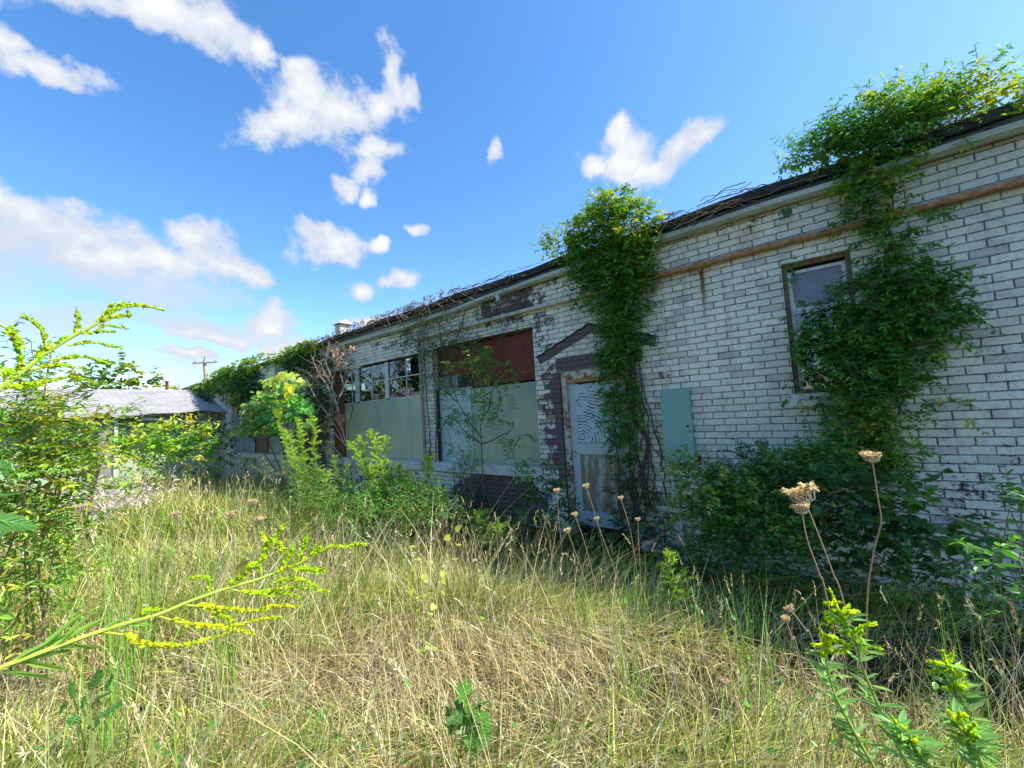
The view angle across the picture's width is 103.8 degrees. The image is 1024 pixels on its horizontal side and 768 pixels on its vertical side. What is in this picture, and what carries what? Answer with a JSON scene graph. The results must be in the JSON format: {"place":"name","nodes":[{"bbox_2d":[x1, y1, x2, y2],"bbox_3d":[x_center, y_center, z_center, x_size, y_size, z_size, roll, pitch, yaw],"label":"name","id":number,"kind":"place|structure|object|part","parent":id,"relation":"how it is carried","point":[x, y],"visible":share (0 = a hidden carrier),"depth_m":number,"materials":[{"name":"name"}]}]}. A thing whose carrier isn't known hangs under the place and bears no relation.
{"place":"outdoors","nodes":[
{"label":"outdoors","id":0,"kind":"place"},
{"bbox_2d":[0,463,1023,767],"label":"ground","id":1,"kind":"structure","parent":0,"point":[854,682],"depth_m":2.40,"materials":[{"name":"beige plant"}]},
{"bbox_2d":[0,457,39,567],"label":"mulberry branch","id":2,"kind":"object","parent":1,"relation":"on","point":[10,522],"visible":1,"depth_m":0.74,"materials":[{"name":"green plant"}]},
{"bbox_2d":[0,317,166,724],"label":"bush","id":3,"kind":"object","parent":1,"relation":"on","point":[29,453],"visible":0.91,"depth_m":2.37,"materials":[{"name":"green plant"}]},
{"bbox_2d":[0,301,166,391],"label":"goldenrod","id":4,"kind":"object","parent":1,"relation":"on","point":[20,370],"visible":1,"depth_m":0.41,"materials":[{"name":"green plant"}]},
{"bbox_2d":[73,503,98,748],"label":"dried flower","id":5,"kind":"object","parent":1,"relation":"on","point":[81,507],"visible":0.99,"depth_m":1.92,"materials":[{"name":"brown plant"}]},
{"bbox_2d":[59,669,121,767],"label":"broadleaf seedling","id":6,"kind":"object","parent":1,"relation":"on","point":[95,680],"visible":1,"depth_m":0.95,"materials":[{"name":"green plant"}]},
{"bbox_2d":[4,463,199,528],"bbox_3d":[-7.537,2.176,7.245,2.652,1.386,2.917,-3,-4,-3],"label":"brush heap","id":7,"kind":"object","parent":1,"relation":"on","point":[114,499],"visible":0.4,"depth_m":7.14,"materials":[{"name":"brown plant"}]},
{"bbox_2d":[46,535,167,767],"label":"grass clump","id":8,"kind":"object","parent":1,"relation":"on","point":[112,670],"visible":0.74,"depth_m":1.94,"materials":[{"name":"green plant"}]},
{"bbox_2d":[0,378,226,495],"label":"building","id":9,"kind":"structure","parent":1,"relation":"on","point":[166,404],"depth_m":12.89,"materials":[{"name":"grey"}]},
{"bbox_2d":[58,351,177,389],"bbox_3d":[-17.563,1.273,18.140,2.633,5.495,4.254,-7,-5,39],"label":"tree","id":10,"kind":"object","parent":1,"relation":"on","point":[129,383],"visible":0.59,"depth_m":18.07,"materials":[{"name":"green plant"}]},
{"bbox_2d":[79,499,176,715],"bbox_3d":[-2.303,1.317,2.392,0.403,1.185,0.377,-3,-4,0],"label":"grass clump","id":11,"kind":"object","parent":1,"relation":"on","point":[126,659],"visible":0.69,"depth_m":2.37,"materials":[{"name":"green plant"}]},
{"bbox_2d":[89,648,177,767],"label":"grass clump","id":12,"kind":"object","parent":1,"relation":"on","point":[152,724],"visible":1,"depth_m":0.94,"materials":[{"name":"green plant"}]},
{"bbox_2d":[117,512,175,675],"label":"grass clump","id":13,"kind":"object","parent":1,"relation":"on","point":[144,632],"visible":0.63,"depth_m":2.71,"materials":[{"name":"green plant"}]},
{"bbox_2d":[85,412,241,495],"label":"bush","id":14,"kind":"object","parent":1,"relation":"on","point":[178,448],"visible":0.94,"depth_m":10.22,"materials":[{"name":"green plant"}]},
{"bbox_2d":[169,510,182,616],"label":"dried flower","id":15,"kind":"object","parent":1,"relation":"on","point":[176,513],"visible":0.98,"depth_m":3.03,"materials":[{"name":"brown plant"}]},
{"bbox_2d":[0,522,368,680],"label":"goldenrod","id":16,"kind":"object","parent":1,"relation":"on","point":[27,657],"visible":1,"depth_m":0.52,"materials":[{"name":"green plant"}]},
{"bbox_2d":[192,357,216,380],"bbox_3d":[-25.008,1.743,32.678,0.413,7.926,1.665,-7,-5,39],"label":"utility pole","id":17,"kind":"object","parent":1,"relation":"on","point":[204,362],"visible":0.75,"depth_m":32.86,"materials":[{"name":"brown wood"}]},
{"bbox_2d":[180,408,252,485],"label":"bush","id":18,"kind":"object","parent":1,"relation":"on","point":[214,432],"visible":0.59,"depth_m":11.69,"materials":[{"name":"green plant"}]},
{"bbox_2d":[187,517,248,720],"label":"grass clump","id":19,"kind":"object","parent":1,"relation":"on","point":[233,660],"visible":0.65,"depth_m":2.32,"materials":[{"name":"green plant"}]},
{"bbox_2d":[223,510,239,646],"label":"dried flower","id":20,"kind":"object","parent":1,"relation":"on","point":[231,513],"visible":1,"depth_m":2.74,"materials":[{"name":"brown plant"}]},
{"bbox_2d":[247,498,257,576],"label":"dried flower","id":21,"kind":"object","parent":1,"relation":"on","point":[253,501],"visible":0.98,"depth_m":3.63,"materials":[{"name":"brown plant"}]},
{"bbox_2d":[254,515,266,648],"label":"dried flower","id":22,"kind":"object","parent":1,"relation":"on","point":[258,519],"visible":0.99,"depth_m":2.66,"materials":[{"name":"brown plant"}]},
{"bbox_2d":[224,370,317,496],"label":"redbud shrub","id":23,"kind":"object","parent":1,"relation":"on","point":[253,426],"visible":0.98,"depth_m":8.65,"materials":[{"name":"green plant"}]},
{"bbox_2d":[276,419,310,510],"bbox_3d":[-3.703,1.447,6.795,1.277,1.733,0.443,-7,-5,39],"label":"leafy goldenrod","id":24,"kind":"object","parent":1,"relation":"on","point":[289,453],"visible":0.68,"depth_m":6.83,"materials":[{"name":"green plant"}]},
{"bbox_2d":[283,428,314,510],"bbox_3d":[-3.665,1.533,6.888,0.351,1.569,1.033,1,-6,-43],"label":"leafy goldenrod","id":25,"kind":"object","parent":1,"relation":"on","point":[298,464],"visible":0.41,"depth_m":6.96,"materials":[{"name":"green plant"}]},
{"bbox_2d":[292,416,313,518],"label":"leafy goldenrod","id":26,"kind":"object","parent":1,"relation":"on","point":[299,432],"visible":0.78,"depth_m":6.56,"materials":[{"name":"green plant"}]},
{"bbox_2d":[231,444,380,566],"bbox_3d":[-2.091,1.353,4.241,1.397,1.468,0.877,0,-6,-42],"label":"weed clump","id":27,"kind":"object","parent":1,"relation":"on","point":[334,503],"visible":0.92,"depth_m":4.30,"materials":[{"name":"green plant"}]},
{"bbox_2d":[302,415,332,519],"bbox_3d":[-3.062,1.360,6.291,0.444,1.759,0.451,-7,-5,39],"label":"leafy goldenrod","id":28,"kind":"object","parent":1,"relation":"on","point":[313,429],"visible":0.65,"depth_m":6.31,"materials":[{"name":"green plant"}]},
{"bbox_2d":[312,469,337,528],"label":"leafy goldenrod","id":29,"kind":"object","parent":1,"relation":"on","point":[323,481],"visible":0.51,"depth_m":6.05,"materials":[{"name":"green plant"}]},
{"bbox_2d":[293,340,365,495],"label":"dead shrub","id":30,"kind":"object","parent":1,"relation":"on","point":[341,418],"visible":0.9,"depth_m":7.83,"materials":[{"name":"brown plant"}]},
{"bbox_2d":[329,454,351,508],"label":"leafy goldenrod","id":31,"kind":"object","parent":1,"relation":"on","point":[335,469],"visible":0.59,"depth_m":6.47,"materials":[{"name":"green plant"}]},
{"bbox_2d":[338,462,356,512],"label":"leafy goldenrod","id":32,"kind":"object","parent":1,"relation":"on","point":[346,473],"visible":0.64,"depth_m":6.28,"materials":[{"name":"green plant"}]},
{"bbox_2d":[356,435,386,544],"bbox_3d":[-1.797,1.370,5.230,0.382,1.438,0.673,-1,-5,-28],"label":"leafy goldenrod","id":33,"kind":"object","parent":1,"relation":"on","point":[369,470],"visible":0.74,"depth_m":5.25,"materials":[{"name":"green plant"}]},
{"bbox_2d":[344,440,404,548],"bbox_3d":[-1.801,1.415,5.299,1.313,1.364,0.475,-7,-5,39],"label":"leafy goldenrod","id":34,"kind":"object","parent":1,"relation":"on","point":[352,447],"visible":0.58,"depth_m":5.27,"materials":[{"name":"green plant"}]},
{"bbox_2d":[366,428,406,543],"bbox_3d":[-1.610,1.318,5.179,0.609,1.514,0.464,-12,-10,64],"label":"leafy goldenrod","id":35,"kind":"object","parent":1,"relation":"on","point":[379,465],"visible":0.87,"depth_m":5.17,"materials":[{"name":"green plant"}]},
{"bbox_2d":[275,458,503,533],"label":"weed clump","id":36,"kind":"object","parent":1,"relation":"on","point":[368,487],"visible":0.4,"depth_m":5.89,"materials":[{"name":"green plant"}]},
{"bbox_2d":[378,435,402,533],"bbox_3d":[-1.600,1.381,5.374,0.517,1.418,0.404,-7,-5,39],"label":"leafy goldenrod","id":37,"kind":"object","parent":1,"relation":"on","point":[382,438],"visible":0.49,"depth_m":5.43,"materials":[{"name":"green plant"}]},
{"bbox_2d":[393,462,411,529],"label":"leafy goldenrod","id":38,"kind":"object","parent":1,"relation":"on","point":[399,473],"visible":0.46,"depth_m":5.50,"materials":[{"name":"green plant"}]},
{"bbox_2d":[330,471,479,574],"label":"weed clump","id":39,"kind":"object","parent":1,"relation":"on","point":[394,503],"visible":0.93,"depth_m":4.05,"materials":[{"name":"green plant"}]},
{"bbox_2d":[398,468,417,544],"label":"leafy goldenrod","id":40,"kind":"object","parent":1,"relation":"on","point":[406,470],"visible":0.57,"depth_m":4.98,"materials":[{"name":"green plant"}]},
{"bbox_2d":[400,482,428,543],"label":"leafy goldenrod","id":41,"kind":"object","parent":1,"relation":"on","point":[415,491],"visible":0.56,"depth_m":5.00,"materials":[{"name":"green plant"}]},
{"bbox_2d":[413,454,436,542],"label":"leafy goldenrod","id":42,"kind":"object","parent":1,"relation":"on","point":[428,464],"visible":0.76,"depth_m":5.07,"materials":[{"name":"green plant"}]},
{"bbox_2d":[403,525,461,691],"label":"wildflower","id":43,"kind":"object","parent":1,"relation":"on","point":[424,578],"visible":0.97,"depth_m":2.33,"materials":[{"name":"yellow plant"}]},
{"bbox_2d":[419,485,453,550],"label":"leafy goldenrod","id":44,"kind":"object","parent":1,"relation":"on","point":[441,497],"visible":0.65,"depth_m":4.77,"materials":[{"name":"green plant"}]},
{"bbox_2d":[420,633,458,767],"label":"grass clump","id":45,"kind":"object","parent":1,"relation":"on","point":[425,720],"visible":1,"depth_m":1.13,"materials":[{"name":"green plant"}]},
{"bbox_2d":[444,677,492,767],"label":"lobed seedling","id":46,"kind":"object","parent":1,"relation":"on","point":[463,717],"visible":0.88,"depth_m":1.52,"materials":[{"name":"green plant"}]},
{"bbox_2d":[447,444,498,535],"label":"weed clump","id":47,"kind":"object","parent":1,"relation":"on","point":[464,462],"visible":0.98,"depth_m":5.49,"materials":[{"name":"green plant"}]},
{"bbox_2d":[464,508,496,560],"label":"leafy goldenrod","id":48,"kind":"object","parent":1,"relation":"on","point":[479,523],"visible":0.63,"depth_m":4.33,"materials":[{"name":"green plant"}]},
{"bbox_2d":[429,340,542,510],"bbox_3d":[-0.424,0.571,5.708,2.130,2.439,0.862,-7,-5,39],"label":"sapling","id":49,"kind":"object","parent":1,"relation":"on","point":[485,368],"visible":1,"depth_m":5.71,"materials":[{"name":"green plant"}]},
{"bbox_2d":[478,517,513,571],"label":"leafy goldenrod","id":50,"kind":"object","parent":1,"relation":"on","point":[499,533],"visible":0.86,"depth_m":4.06,"materials":[{"name":"green plant"}]},
{"bbox_2d":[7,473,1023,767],"bbox_3d":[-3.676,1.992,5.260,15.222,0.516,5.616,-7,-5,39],"label":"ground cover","id":51,"kind":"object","parent":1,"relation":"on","point":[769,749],"visible":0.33,"depth_m":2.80,"materials":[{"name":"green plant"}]},
{"bbox_2d":[553,488,564,582],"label":"dried flower","id":52,"kind":"object","parent":1,"relation":"on","point":[557,490],"visible":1,"depth_m":3.33,"materials":[{"name":"beige plant"}]},
{"bbox_2d":[472,450,650,567],"bbox_3d":[0.495,1.418,4.401,1.890,1.328,0.786,-3,-4,0],"label":"weed clump","id":53,"kind":"object","parent":1,"relation":"on","point":[554,485],"visible":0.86,"depth_m":4.40,"materials":[{"name":"green plant"}]},
{"bbox_2d":[563,527,592,616],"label":"dried flower","id":54,"kind":"object","parent":1,"relation":"on","point":[567,530],"visible":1,"depth_m":2.81,"materials":[{"name":"beige plant"}]},
{"bbox_2d":[571,512,599,613],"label":"dried flower","id":55,"kind":"object","parent":1,"relation":"on","point":[574,514],"visible":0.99,"depth_m":2.90,"materials":[{"name":"beige plant"}]},
{"bbox_2d":[568,563,603,659],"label":"grass clump","id":56,"kind":"object","parent":1,"relation":"on","point":[588,621],"visible":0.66,"depth_m":2.66,"materials":[{"name":"green plant"}]},
{"bbox_2d":[582,483,610,590],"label":"dried flower","id":57,"kind":"object","parent":1,"relation":"on","point":[585,486],"visible":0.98,"depth_m":3.20,"materials":[{"name":"beige plant"}]},
{"bbox_2d":[181,98,1023,609],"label":"brick building","id":58,"kind":"structure","parent":1,"relation":"on","point":[715,324],"depth_m":4.14,"materials":[{"name":"white brick"}]},
{"bbox_2d":[187,379,217,402],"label":"wall vine","id":59,"kind":"object","parent":58,"relation":"attached to","point":[199,391],"depth_m":14.90,"materials":[{"name":"green plant"}]},
{"bbox_2d":[201,352,276,414],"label":"wall vine","id":60,"kind":"object","parent":58,"relation":"attached to","point":[238,383],"depth_m":12.48,"materials":[{"name":"green plant"}]},
{"bbox_2d":[235,387,288,453],"bbox_3d":[-7.588,1.106,12.103,4.476,1.933,0.085,-7,-5,39],"label":"boarded window","id":61,"kind":"structure","parent":58,"relation":"in","point":[247,443],"depth_m":12.04,"materials":[{"name":"grey wood"}]},
{"bbox_2d":[270,338,329,384],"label":"roof vine","id":62,"kind":"object","parent":58,"relation":"attached to","point":[294,358],"visible":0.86,"depth_m":9.88,"materials":[{"name":"green plant"}]},
{"bbox_2d":[291,341,357,489],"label":"wall vine","id":63,"kind":"object","parent":58,"relation":"attached to","point":[322,460],"depth_m":9.00,"materials":[{"name":"green plant"}]},
{"bbox_2d":[333,354,421,459],"bbox_3d":[-2.839,0.556,8.298,3.236,1.935,0.120,-7,-5,39],"label":"glazed window","id":64,"kind":"structure","parent":58,"relation":"in","point":[398,418],"depth_m":8.07,"materials":[{"name":"white paint"}]},
{"bbox_2d":[388,284,543,462],"bbox_3d":[-0.959,-0.069,6.344,3.353,2.699,0.559,-7,-5,39],"label":"hanging vine","id":65,"kind":"object","parent":58,"relation":"hanging from","point":[436,345],"visible":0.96,"depth_m":6.70,"materials":[{"name":"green plant"}]},
{"bbox_2d":[436,328,540,464],"bbox_3d":[-0.442,0.264,6.379,2.186,1.966,0.110,-7,-5,39],"label":"boarded window","id":66,"kind":"structure","parent":58,"relation":"in","point":[524,419],"depth_m":6.23,"materials":[{"name":"green wood"}]},
{"bbox_2d":[529,221,581,266],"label":"roof vine","id":67,"kind":"object","parent":58,"relation":"on","point":[549,239],"visible":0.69,"depth_m":5.32,"materials":[{"name":"green plant"}]},
{"bbox_2d":[287,175,825,355],"bbox_3d":[-1.488,-1.284,6.956,10.972,0.570,0.373,-7,-5,39],"label":"dead vine","id":68,"kind":"object","parent":58,"relation":"attached to","point":[407,308],"visible":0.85,"depth_m":5.97,"materials":[{"name":"brown plant"}]},
{"bbox_2d":[561,365,640,543],"bbox_3d":[1.111,0.853,5.060,0.936,2.108,0.110,-7,-5,39],"label":"boarded door","id":69,"kind":"structure","parent":58,"relation":"in","point":[580,412],"depth_m":5.13,"materials":[{"name":"blue paint"}]},
{"bbox_2d":[553,183,686,538],"bbox_3d":[1.179,-0.339,4.577,1.409,4.208,0.665,-7,-5,39],"label":"climbing vine","id":70,"kind":"object","parent":58,"relation":"attached to","point":[603,219],"visible":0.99,"depth_m":4.66,"materials":[{"name":"green plant"}]},
{"bbox_2d":[659,388,700,560],"bbox_3d":[1.844,0.959,4.302,0.345,1.807,0.117,-7,-5,39],"label":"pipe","id":71,"kind":"object","parent":58,"relation":"attached to","point":[677,418],"visible":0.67,"depth_m":4.31,"materials":[{"name":"metal"}]},
{"bbox_3d":[1.769,0.454,4.314,0.305,0.790,0.021,-7,-5,39],"label":"cabinet door","id":72,"kind":"part","parent":71,"relation":"part of","materials":[{"name":"paint"}]},
{"bbox_2d":[765,201,792,217],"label":"hanging leaf","id":73,"kind":"object","parent":58,"relation":"hanging from","point":[787,212],"visible":1,"depth_m":3.72,"materials":[{"name":"green plant"}]},
{"bbox_2d":[782,251,863,393],"bbox_3d":[2.864,-0.546,3.716,0.506,1.236,0.060,-7,-5,39],"label":"sash window","id":74,"kind":"structure","parent":58,"relation":"in","point":[810,287],"depth_m":3.76,"materials":[{"name":"grey wood"}]},
{"bbox_2d":[777,139,1005,533],"bbox_3d":[2.946,-0.380,3.280,1.404,3.308,0.468,-7,-5,39],"label":"climbing vine","id":75,"kind":"object","parent":58,"relation":"attached to","point":[887,288],"visible":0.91,"depth_m":3.25,"materials":[{"name":"green plant"}]},
{"bbox_2d":[770,42,1023,193],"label":"roof vine","id":76,"kind":"object","parent":58,"relation":"attached to","point":[891,124],"visible":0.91,"depth_m":3.23,"materials":[{"name":"green plant"}]},
{"bbox_2d":[594,516,624,610],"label":"dried flower","id":77,"kind":"object","parent":1,"relation":"on","point":[596,518],"visible":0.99,"depth_m":2.97,"materials":[{"name":"beige plant"}]},
{"bbox_2d":[599,593,656,715],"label":"grass clump","id":78,"kind":"object","parent":1,"relation":"on","point":[620,657],"visible":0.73,"depth_m":2.13,"materials":[{"name":"green plant"}]},
{"bbox_2d":[617,495,641,609],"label":"dried flower","id":79,"kind":"object","parent":1,"relation":"on","point":[621,497],"visible":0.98,"depth_m":2.94,"materials":[{"name":"beige plant"}]},
{"bbox_2d":[610,549,661,640],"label":"grass clump","id":80,"kind":"object","parent":1,"relation":"on","point":[636,602],"visible":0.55,"depth_m":2.77,"materials":[{"name":"green plant"}]},
{"bbox_2d":[635,517,642,605],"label":"dried flower","id":81,"kind":"object","parent":1,"relation":"on","point":[638,519],"visible":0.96,"depth_m":2.91,"materials":[{"name":"beige plant"}]},
{"bbox_2d":[655,546,699,636],"bbox_3d":[1.137,1.444,2.767,0.298,0.603,0.282,-7,-5,39],"label":"leafy goldenrod","id":82,"kind":"object","parent":1,"relation":"on","point":[675,587],"visible":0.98,"depth_m":2.78,"materials":[{"name":"green plant"}]},
{"bbox_2d":[718,676,738,767],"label":"dried flower","id":83,"kind":"object","parent":1,"relation":"on","point":[723,680],"visible":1,"depth_m":1.39,"materials":[{"name":"brown plant"}]},
{"bbox_2d":[719,558,792,739],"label":"grass clump","id":84,"kind":"object","parent":1,"relation":"on","point":[749,681],"visible":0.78,"depth_m":2.02,"materials":[{"name":"green plant"}]},
{"bbox_2d":[650,426,886,603],"bbox_3d":[1.982,1.075,3.257,1.696,1.412,1.182,-7,-5,39],"label":"honeysuckle bush","id":85,"kind":"object","parent":1,"relation":"on","point":[755,499],"visible":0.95,"depth_m":3.17,"materials":[{"name":"green plant"}]},
{"bbox_2d":[780,614,820,762],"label":"dried flower","id":86,"kind":"object","parent":1,"relation":"on","point":[786,618],"visible":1,"depth_m":1.65,"materials":[{"name":"brown plant"}]},
{"bbox_2d":[783,603,849,767],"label":"dried flower","id":87,"kind":"object","parent":1,"relation":"on","point":[787,608],"visible":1,"depth_m":1.54,"materials":[{"name":"brown plant"}]},
{"bbox_2d":[625,499,1023,633],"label":"weed clump","id":88,"kind":"object","parent":1,"relation":"on","point":[932,568],"visible":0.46,"depth_m":2.74,"materials":[{"name":"green plant"}]},
{"bbox_2d":[789,502,862,767],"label":"dried flower","id":89,"kind":"object","parent":1,"relation":"on","point":[799,506],"visible":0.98,"depth_m":1.38,"materials":[{"name":"brown plant"}]},
{"bbox_2d":[780,480,884,767],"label":"dried flower","id":90,"kind":"object","parent":1,"relation":"on","point":[803,490],"visible":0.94,"depth_m":1.40,"materials":[{"name":"beige plant"}]},
{"bbox_2d":[804,626,886,767],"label":"goldenrod","id":91,"kind":"object","parent":1,"relation":"on","point":[828,680],"visible":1,"depth_m":0.99,"materials":[{"name":"green plant"}]},
{"bbox_2d":[859,450,881,767],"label":"dried flower","id":92,"kind":"object","parent":1,"relation":"on","point":[873,455],"visible":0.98,"depth_m":1.45,"materials":[{"name":"beige plant"}]},
{"bbox_2d":[819,587,923,767],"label":"goldenrod","id":93,"kind":"object","parent":1,"relation":"on","point":[850,632],"visible":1,"depth_m":0.93,"materials":[{"name":"green plant"}]},
{"bbox_2d":[868,707,947,767],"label":"goldenrod","id":94,"kind":"object","parent":1,"relation":"on","point":[911,745],"visible":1,"depth_m":0.84,"materials":[{"name":"green plant"}]},
{"bbox_2d":[805,457,1022,645],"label":"grape vine","id":95,"kind":"object","parent":1,"relation":"on","point":[915,524],"visible":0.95,"depth_m":2.65,"materials":[{"name":"green plant"}]},
{"bbox_2d":[874,570,995,767],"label":"grass clump","id":96,"kind":"object","parent":1,"relation":"on","point":[952,733],"visible":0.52,"depth_m":1.54,"materials":[{"name":"green plant"}]},
{"bbox_2d":[921,686,950,767],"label":"grass clump","id":97,"kind":"object","parent":1,"relation":"on","point":[939,736],"visible":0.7,"depth_m":1.11,"materials":[{"name":"green plant"}]},
{"bbox_2d":[924,649,1000,767],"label":"goldenrod","id":98,"kind":"object","parent":1,"relation":"on","point":[963,690],"visible":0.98,"depth_m":0.90,"materials":[{"name":"green plant"}]},
{"bbox_2d":[962,552,973,613],"bbox_3d":[3.296,1.440,2.893,0.107,0.579,0.054,-7,-5,39],"label":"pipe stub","id":99,"kind":"object","parent":1,"relation":"on","point":[968,577],"visible":0.38,"depth_m":2.88,"materials":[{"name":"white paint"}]},
{"bbox_2d":[930,696,1011,767],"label":"goldenrod","id":100,"kind":"object","parent":1,"relation":"on","point":[974,740],"visible":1,"depth_m":0.75,"materials":[{"name":"green plant"}]},
{"bbox_2d":[949,466,1023,733],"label":"weed clump","id":101,"kind":"object","parent":1,"relation":"on","point":[970,548],"visible":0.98,"depth_m":2.06,"materials":[{"name":"green plant"}]},
{"bbox_2d":[0,0,1023,389],"label":"sky","id":102,"kind":"structure","parent":0,"point":[266,176],"materials":[{"name":"blue"}]}
]}

